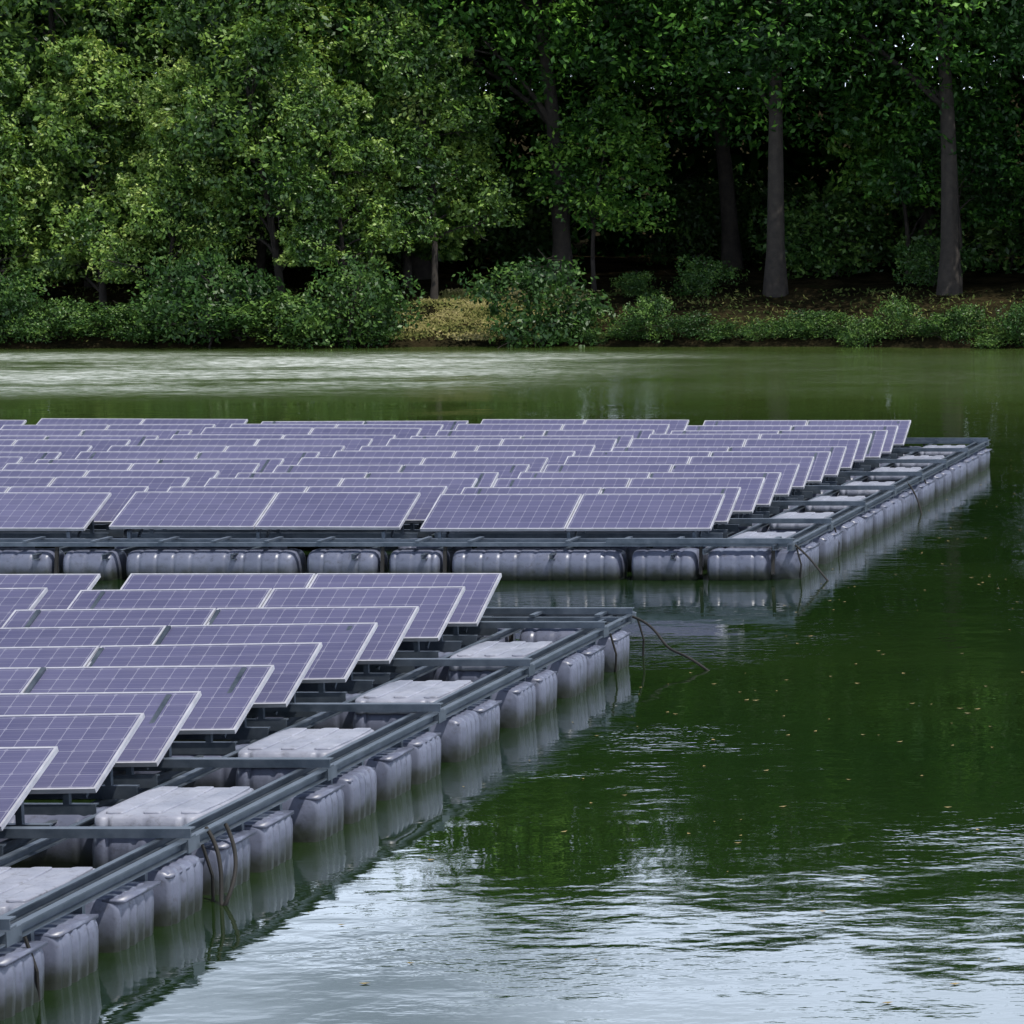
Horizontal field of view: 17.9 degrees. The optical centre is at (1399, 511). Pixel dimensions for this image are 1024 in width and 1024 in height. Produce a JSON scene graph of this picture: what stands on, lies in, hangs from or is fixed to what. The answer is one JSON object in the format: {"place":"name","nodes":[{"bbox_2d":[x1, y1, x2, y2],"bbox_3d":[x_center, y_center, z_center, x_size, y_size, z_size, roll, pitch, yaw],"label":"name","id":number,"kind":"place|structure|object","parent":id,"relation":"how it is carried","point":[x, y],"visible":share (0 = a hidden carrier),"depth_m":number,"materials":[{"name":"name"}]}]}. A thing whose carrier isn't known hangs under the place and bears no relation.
{"place":"outdoors","nodes":[
{"label":"outdoors","id":0,"kind":"place"},
{"bbox_2d":[0,346,1023,1023],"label":"lake water","id":1,"kind":"structure","parent":0,"point":[644,888],"depth_m":25.09,"materials":[{"name":"green liquid"}]},
{"bbox_2d":[0,573,644,1020],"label":"floating solar array","id":2,"kind":"object","parent":1,"relation":"on","point":[134,703],"visible":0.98,"depth_m":25.22,"materials":[{"name":"glass"}]},
{"bbox_2d":[204,823,237,905],"bbox_3d":[-8.264,2.463,21.044,0.206,0.533,0.585,-3,6,-30],"label":"mooring rope","id":3,"kind":"object","parent":2,"relation":"attached to","point":[222,902],"visible":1,"depth_m":20.92,"materials":[{"name":"grey fabric"}]},
{"bbox_2d":[632,615,709,670],"bbox_3d":[-7.788,1.447,32.124,1.479,0.585,0.103,5,7,40],"label":"mooring rope","id":4,"kind":"object","parent":2,"relation":"attached to","point":[669,647],"visible":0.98,"depth_m":32.10,"materials":[{"name":"black fabric"}]},
{"bbox_2d":[0,418,991,580],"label":"floating solar array","id":5,"kind":"object","parent":1,"relation":"on","point":[558,499],"visible":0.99,"depth_m":43.47,"materials":[{"name":"glass"}]},
{"bbox_2d":[795,544,828,580],"bbox_3d":[-7.788,0.717,39.851,0.629,0.602,0.039,2,6,18],"label":"mooring rope","id":6,"kind":"object","parent":5,"relation":"attached to","point":[811,560],"visible":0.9,"depth_m":39.84,"materials":[{"name":"grey fabric"}]},
{"bbox_2d":[907,482,921,513],"bbox_3d":[-7.924,-0.180,49.127,0.368,0.616,0.079,4,7,35],"label":"mooring rope","id":7,"kind":"object","parent":5,"relation":"attached to","point":[916,498],"visible":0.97,"depth_m":49.14,"materials":[{"name":"grey fabric"}]},
{"bbox_2d":[338,493,1014,1002],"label":"floating leaves","id":8,"kind":"object","parent":1,"relation":"on","point":[740,819],"visible":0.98,"depth_m":24.32,"materials":[{"name":"brown plant"}]},
{"bbox_2d":[0,91,1023,347],"bbox_3d":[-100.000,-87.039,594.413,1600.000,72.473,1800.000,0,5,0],"label":"ground","id":9,"kind":"structure","parent":0,"point":[810,289],"depth_m":123.00,"materials":[{"name":"green plant"}]},
{"bbox_2d":[0,273,20,340],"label":"shrub","id":10,"kind":"object","parent":9,"relation":"on","point":[1,324],"visible":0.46,"depth_m":115.00,"materials":[{"name":"green plant"}]},
{"bbox_2d":[0,176,66,272],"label":"shrub","id":11,"kind":"object","parent":9,"relation":"on","point":[2,255],"visible":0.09,"depth_m":133.45,"materials":[{"name":"green plant"}]},
{"bbox_2d":[0,267,68,344],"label":"shrub","id":12,"kind":"object","parent":9,"relation":"on","point":[21,289],"visible":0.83,"depth_m":114.65,"materials":[{"name":"green plant"}]},
{"bbox_2d":[4,297,87,342],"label":"shrub","id":13,"kind":"object","parent":9,"relation":"on","point":[34,330],"visible":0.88,"depth_m":114.37,"materials":[{"name":"green plant"}]},
{"bbox_2d":[0,39,99,279],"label":"broadleaf tree","id":14,"kind":"object","parent":9,"relation":"on","point":[9,219],"visible":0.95,"depth_m":118.91,"materials":[{"name":"green plant"}]},
{"bbox_2d":[8,296,101,340],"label":"shrub","id":15,"kind":"object","parent":9,"relation":"on","point":[66,311],"visible":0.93,"depth_m":114.89,"materials":[{"name":"green plant"}]},
{"bbox_2d":[24,176,132,257],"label":"shrub","id":16,"kind":"object","parent":9,"relation":"on","point":[87,195],"visible":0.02,"depth_m":144.57,"materials":[{"name":"green plant"}]},
{"bbox_2d":[0,28,180,306],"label":"broadleaf tree","id":17,"kind":"object","parent":9,"relation":"on","point":[79,64],"visible":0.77,"depth_m":119.25,"materials":[{"name":"green plant"}]},
{"bbox_2d":[48,301,160,337],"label":"shrub","id":18,"kind":"object","parent":9,"relation":"on","point":[73,326],"visible":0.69,"depth_m":114.97,"materials":[{"name":"green plant"}]},
{"bbox_2d":[0,0,217,287],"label":"broadleaf tree","id":19,"kind":"object","parent":9,"relation":"on","point":[11,27],"visible":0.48,"depth_m":121.18,"materials":[{"name":"green plant"}]},
{"bbox_2d":[78,299,163,343],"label":"shrub","id":20,"kind":"object","parent":9,"relation":"on","point":[113,314],"visible":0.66,"depth_m":114.95,"materials":[{"name":"green plant"}]},
{"bbox_2d":[0,0,245,277],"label":"canopy tree","id":21,"kind":"object","parent":9,"relation":"on","point":[59,32],"visible":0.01,"depth_m":126.73,"materials":[{"name":"green plant"}]},
{"bbox_2d":[94,237,167,271],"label":"shrub","id":22,"kind":"object","parent":9,"relation":"on","point":[142,263],"visible":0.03,"depth_m":136.80,"materials":[{"name":"green plant"}]},
{"bbox_2d":[110,309,177,342],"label":"shrub","id":23,"kind":"object","parent":9,"relation":"on","point":[152,337],"visible":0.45,"depth_m":115.23,"materials":[{"name":"green plant"}]},
{"bbox_2d":[85,54,256,288],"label":"broadleaf tree","id":24,"kind":"object","parent":9,"relation":"on","point":[156,111],"visible":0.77,"depth_m":118.08,"materials":[{"name":"green plant"}]},
{"bbox_2d":[11,2,330,133],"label":"canopy tree","id":25,"kind":"object","parent":9,"relation":"on","point":[150,72],"depth_m":133.09,"materials":[{"name":"green plant"}]},
{"bbox_2d":[111,278,231,345],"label":"shrub","id":26,"kind":"object","parent":9,"relation":"on","point":[143,317],"visible":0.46,"depth_m":114.91,"materials":[{"name":"green plant"}]},
{"bbox_2d":[0,0,363,278],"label":"canopy tree","id":27,"kind":"object","parent":9,"relation":"on","point":[140,18],"visible":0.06,"depth_m":125.74,"materials":[{"name":"green plant"}]},
{"bbox_2d":[94,207,270,271],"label":"shrub","id":28,"kind":"object","parent":9,"relation":"on","point":[250,258],"visible":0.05,"depth_m":133.36,"materials":[{"name":"green plant"}]},
{"bbox_2d":[132,244,290,347],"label":"shrub","id":29,"kind":"object","parent":9,"relation":"on","point":[188,269],"visible":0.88,"depth_m":114.95,"materials":[{"name":"green plant"}]},
{"bbox_2d":[145,288,310,344],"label":"shrub","id":30,"kind":"object","parent":9,"relation":"on","point":[237,334],"visible":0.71,"depth_m":114.79,"materials":[{"name":"green plant"}]},
{"bbox_2d":[130,0,386,311],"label":"broadleaf tree","id":31,"kind":"object","parent":9,"relation":"on","point":[259,43],"visible":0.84,"depth_m":117.93,"materials":[{"name":"green plant"}]},
{"bbox_2d":[198,210,328,272],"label":"shrub","id":32,"kind":"object","parent":9,"relation":"on","point":[269,257],"visible":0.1,"depth_m":134.10,"materials":[{"name":"green plant"}]},
{"bbox_2d":[150,0,390,283],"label":"broadleaf tree","id":33,"kind":"object","parent":9,"relation":"on","point":[261,256],"visible":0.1,"depth_m":122.62,"materials":[{"name":"green plant"}]},
{"bbox_2d":[211,291,345,347],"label":"shrub","id":34,"kind":"object","parent":9,"relation":"on","point":[277,334],"visible":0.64,"depth_m":115.25,"materials":[{"name":"green plant"}]},
{"bbox_2d":[267,296,381,344],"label":"shrub","id":35,"kind":"object","parent":9,"relation":"on","point":[355,335],"visible":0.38,"depth_m":115.23,"materials":[{"name":"green plant"}]},
{"bbox_2d":[267,56,422,314],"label":"broadleaf tree","id":36,"kind":"object","parent":9,"relation":"on","point":[346,105],"visible":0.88,"depth_m":118.73,"materials":[{"name":"green plant"}]},
{"bbox_2d":[273,250,429,348],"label":"shrub","id":37,"kind":"object","parent":9,"relation":"on","point":[355,287],"visible":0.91,"depth_m":114.90,"materials":[{"name":"green plant"}]},
{"bbox_2d":[326,212,402,270],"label":"shrub","id":38,"kind":"object","parent":9,"relation":"on","point":[389,258],"visible":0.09,"depth_m":135.00,"materials":[{"name":"green plant"}]},
{"bbox_2d":[329,307,413,345],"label":"shrub","id":39,"kind":"object","parent":9,"relation":"on","point":[381,329],"visible":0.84,"depth_m":115.41,"materials":[{"name":"green plant"}]},
{"bbox_2d":[203,0,543,212],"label":"canopy tree","id":40,"kind":"object","parent":9,"relation":"on","point":[513,140],"visible":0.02,"depth_m":139.79,"materials":[{"name":"green plant"}]},
{"bbox_2d":[310,0,505,287],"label":"broadleaf tree","id":41,"kind":"object","parent":9,"relation":"on","point":[452,210],"visible":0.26,"depth_m":122.99,"materials":[{"name":"green plant"}]},
{"bbox_2d":[255,0,564,279],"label":"canopy tree","id":42,"kind":"object","parent":9,"relation":"on","point":[421,269],"visible":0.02,"depth_m":131.34,"materials":[{"name":"green plant"}]},
{"bbox_2d":[348,0,526,299],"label":"broadleaf tree","id":43,"kind":"object","parent":9,"relation":"on","point":[414,172],"visible":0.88,"depth_m":121.34,"materials":[{"name":"green plant"}]},
{"bbox_2d":[364,174,516,262],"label":"shrub","id":44,"kind":"object","parent":9,"relation":"on","point":[472,240],"visible":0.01,"depth_m":142.73,"materials":[{"name":"green plant"}]},
{"bbox_2d":[396,236,505,262],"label":"shrub","id":45,"kind":"object","parent":9,"relation":"on","point":[468,243],"visible":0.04,"depth_m":142.89,"materials":[{"name":"green plant"}]},
{"bbox_2d":[289,0,720,286],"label":"canopy tree","id":46,"kind":"object","parent":9,"relation":"on","point":[538,16],"visible":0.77,"depth_m":124.20,"materials":[{"name":"green plant"}]},
{"bbox_2d":[6,284,1023,342],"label":"bank grass","id":47,"kind":"structure","parent":9,"relation":"on","point":[469,310],"depth_m":120.64,"materials":[{"name":"green plant"}]},
{"bbox_2d":[424,156,606,268],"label":"shrub","id":48,"kind":"object","parent":9,"relation":"on","point":[533,231],"visible":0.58,"depth_m":137.95,"materials":[{"name":"green plant"}]},
{"bbox_2d":[20,2,1023,262],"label":"background forest","id":49,"kind":"object","parent":9,"relation":"on","point":[810,164],"visible":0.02,"depth_m":147.56,"materials":[{"name":"green plant"}]},
{"bbox_2d":[446,249,616,347],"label":"shrub","id":50,"kind":"object","parent":9,"relation":"on","point":[531,282],"visible":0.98,"depth_m":115.98,"materials":[{"name":"green plant"}]},
{"bbox_2d":[539,309,599,342],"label":"shrub","id":51,"kind":"object","parent":9,"relation":"on","point":[559,328],"visible":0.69,"depth_m":116.82,"materials":[{"name":"green plant"}]},
{"bbox_2d":[458,0,708,222],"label":"canopy tree","id":52,"kind":"object","parent":9,"relation":"on","point":[560,101],"visible":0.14,"depth_m":135.06,"materials":[{"name":"green plant"}]},
{"bbox_2d":[573,327,607,345],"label":"shrub","id":53,"kind":"object","parent":9,"relation":"on","point":[593,338],"visible":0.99,"depth_m":116.67,"materials":[{"name":"green plant"}]},
{"bbox_2d":[514,88,676,290],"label":"understory tree","id":54,"kind":"object","parent":9,"relation":"on","point":[585,167],"visible":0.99,"depth_m":125.29,"materials":[{"name":"green plant"}]},
{"bbox_2d":[598,323,657,340],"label":"shrub","id":55,"kind":"object","parent":9,"relation":"on","point":[619,334],"visible":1,"depth_m":116.47,"materials":[{"name":"green plant"}]},
{"bbox_2d":[609,270,666,298],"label":"shrub","id":56,"kind":"object","parent":9,"relation":"on","point":[636,282],"visible":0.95,"depth_m":123.30,"materials":[{"name":"green plant"}]},
{"bbox_2d":[606,294,680,343],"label":"shrub","id":57,"kind":"object","parent":9,"relation":"on","point":[646,312],"visible":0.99,"depth_m":116.41,"materials":[{"name":"green plant"}]},
{"bbox_2d":[474,0,898,271],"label":"canopy tree","id":58,"kind":"object","parent":9,"relation":"on","point":[731,251],"visible":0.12,"depth_m":136.35,"materials":[{"name":"green plant"}]},
{"bbox_2d":[653,310,723,339],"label":"shrub","id":59,"kind":"object","parent":9,"relation":"on","point":[687,326],"visible":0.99,"depth_m":116.35,"materials":[{"name":"green plant"}]},
{"bbox_2d":[660,255,749,297],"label":"shrub","id":60,"kind":"object","parent":9,"relation":"on","point":[707,272],"visible":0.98,"depth_m":123.71,"materials":[{"name":"green plant"}]},
{"bbox_2d":[696,318,753,341],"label":"shrub","id":61,"kind":"object","parent":9,"relation":"on","point":[726,329],"visible":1,"depth_m":116.60,"materials":[{"name":"green plant"}]},
{"bbox_2d":[737,317,779,341],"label":"shrub","id":62,"kind":"object","parent":9,"relation":"on","point":[752,326],"visible":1,"depth_m":116.68,"materials":[{"name":"green plant"}]},
{"bbox_2d":[576,0,959,297],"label":"canopy tree","id":63,"kind":"object","parent":9,"relation":"on","point":[775,283],"visible":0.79,"depth_m":123.28,"materials":[{"name":"green plant"}]},
{"bbox_2d":[760,316,806,337],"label":"shrub","id":64,"kind":"object","parent":9,"relation":"on","point":[778,329],"visible":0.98,"depth_m":116.69,"materials":[{"name":"green plant"}]},
{"bbox_2d":[714,181,863,264],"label":"shrub","id":65,"kind":"object","parent":9,"relation":"on","point":[754,200],"visible":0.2,"depth_m":141.01,"materials":[{"name":"green plant"}]},
{"bbox_2d":[772,308,840,338],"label":"shrub","id":66,"kind":"object","parent":9,"relation":"on","point":[802,315],"visible":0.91,"depth_m":116.83,"materials":[{"name":"green plant"}]},
{"bbox_2d":[792,310,863,338],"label":"shrub","id":67,"kind":"object","parent":9,"relation":"on","point":[842,319],"visible":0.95,"depth_m":116.81,"materials":[{"name":"green plant"}]},
{"bbox_2d":[744,190,914,279],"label":"shrub","id":68,"kind":"object","parent":9,"relation":"on","point":[835,226],"visible":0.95,"depth_m":131.69,"materials":[{"name":"green plant"}]},
{"bbox_2d":[784,185,898,262],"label":"shrub","id":69,"kind":"object","parent":9,"relation":"on","point":[819,197],"visible":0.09,"depth_m":141.97,"materials":[{"name":"green plant"}]},
{"bbox_2d":[821,324,866,338],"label":"shrub","id":70,"kind":"object","parent":9,"relation":"on","point":[835,330],"visible":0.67,"depth_m":116.73,"materials":[{"name":"green plant"}]},
{"bbox_2d":[673,0,1023,295],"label":"canopy tree","id":71,"kind":"object","parent":9,"relation":"on","point":[944,42],"visible":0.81,"depth_m":123.27,"materials":[{"name":"green plant"}]},
{"bbox_2d":[676,0,1021,270],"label":"canopy tree","id":72,"kind":"object","parent":9,"relation":"on","point":[925,217],"visible":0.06,"depth_m":133.12,"materials":[{"name":"green plant"}]},
{"bbox_2d":[836,318,899,347],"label":"shrub","id":73,"kind":"object","parent":9,"relation":"on","point":[851,336],"visible":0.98,"depth_m":115.83,"materials":[{"name":"green plant"}]},
{"bbox_2d":[861,293,922,338],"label":"shrub","id":74,"kind":"object","parent":9,"relation":"on","point":[893,311],"visible":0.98,"depth_m":115.96,"materials":[{"name":"green plant"}]},
{"bbox_2d":[785,156,1007,267],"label":"shrub","id":75,"kind":"object","parent":9,"relation":"on","point":[895,218],"visible":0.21,"depth_m":136.52,"materials":[{"name":"green plant"}]},
{"bbox_2d":[822,46,977,275],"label":"understory tree","id":76,"kind":"object","parent":9,"relation":"on","point":[860,152],"visible":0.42,"depth_m":130.65,"materials":[{"name":"green plant"}]},
{"bbox_2d":[908,324,937,337],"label":"shrub","id":77,"kind":"object","parent":9,"relation":"on","point":[924,334],"visible":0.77,"depth_m":116.01,"materials":[{"name":"green plant"}]},
{"bbox_2d":[891,235,981,287],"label":"shrub","id":78,"kind":"object","parent":9,"relation":"on","point":[917,271],"visible":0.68,"depth_m":125.33,"materials":[{"name":"green plant"}]},
{"bbox_2d":[897,310,976,340],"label":"shrub","id":79,"kind":"object","parent":9,"relation":"on","point":[939,322],"visible":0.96,"depth_m":115.30,"materials":[{"name":"green plant"}]},
{"bbox_2d":[854,1,1023,100],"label":"canopy tree","id":80,"kind":"object","parent":9,"relation":"on","point":[1020,79],"visible":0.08,"depth_m":129.16,"materials":[{"name":"green plant"}]},
{"bbox_2d":[856,64,1023,283],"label":"understory tree","id":81,"kind":"object","parent":9,"relation":"on","point":[973,150],"visible":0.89,"depth_m":125.37,"materials":[{"name":"green plant"}]},
{"bbox_2d":[897,158,1023,273],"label":"shrub","id":82,"kind":"object","parent":9,"relation":"on","point":[1012,245],"visible":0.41,"depth_m":133.07,"materials":[{"name":"green plant"}]},
{"bbox_2d":[938,302,1003,343],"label":"shrub","id":83,"kind":"object","parent":9,"relation":"on","point":[970,316],"visible":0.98,"depth_m":115.35,"materials":[{"name":"green plant"}]},
{"bbox_2d":[926,0,1023,109],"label":"canopy tree","id":84,"kind":"object","parent":9,"relation":"on","point":[992,7],"visible":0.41,"depth_m":122.20,"materials":[{"name":"green plant"}]},
{"bbox_2d":[970,327,1021,348],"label":"shrub","id":85,"kind":"object","parent":9,"relation":"on","point":[995,340],"visible":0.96,"depth_m":114.73,"materials":[{"name":"green plant"}]},
{"bbox_2d":[988,299,1023,346],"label":"shrub","id":86,"kind":"object","parent":9,"relation":"on","point":[1016,325],"visible":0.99,"depth_m":114.54,"materials":[{"name":"green plant"}]}
]}

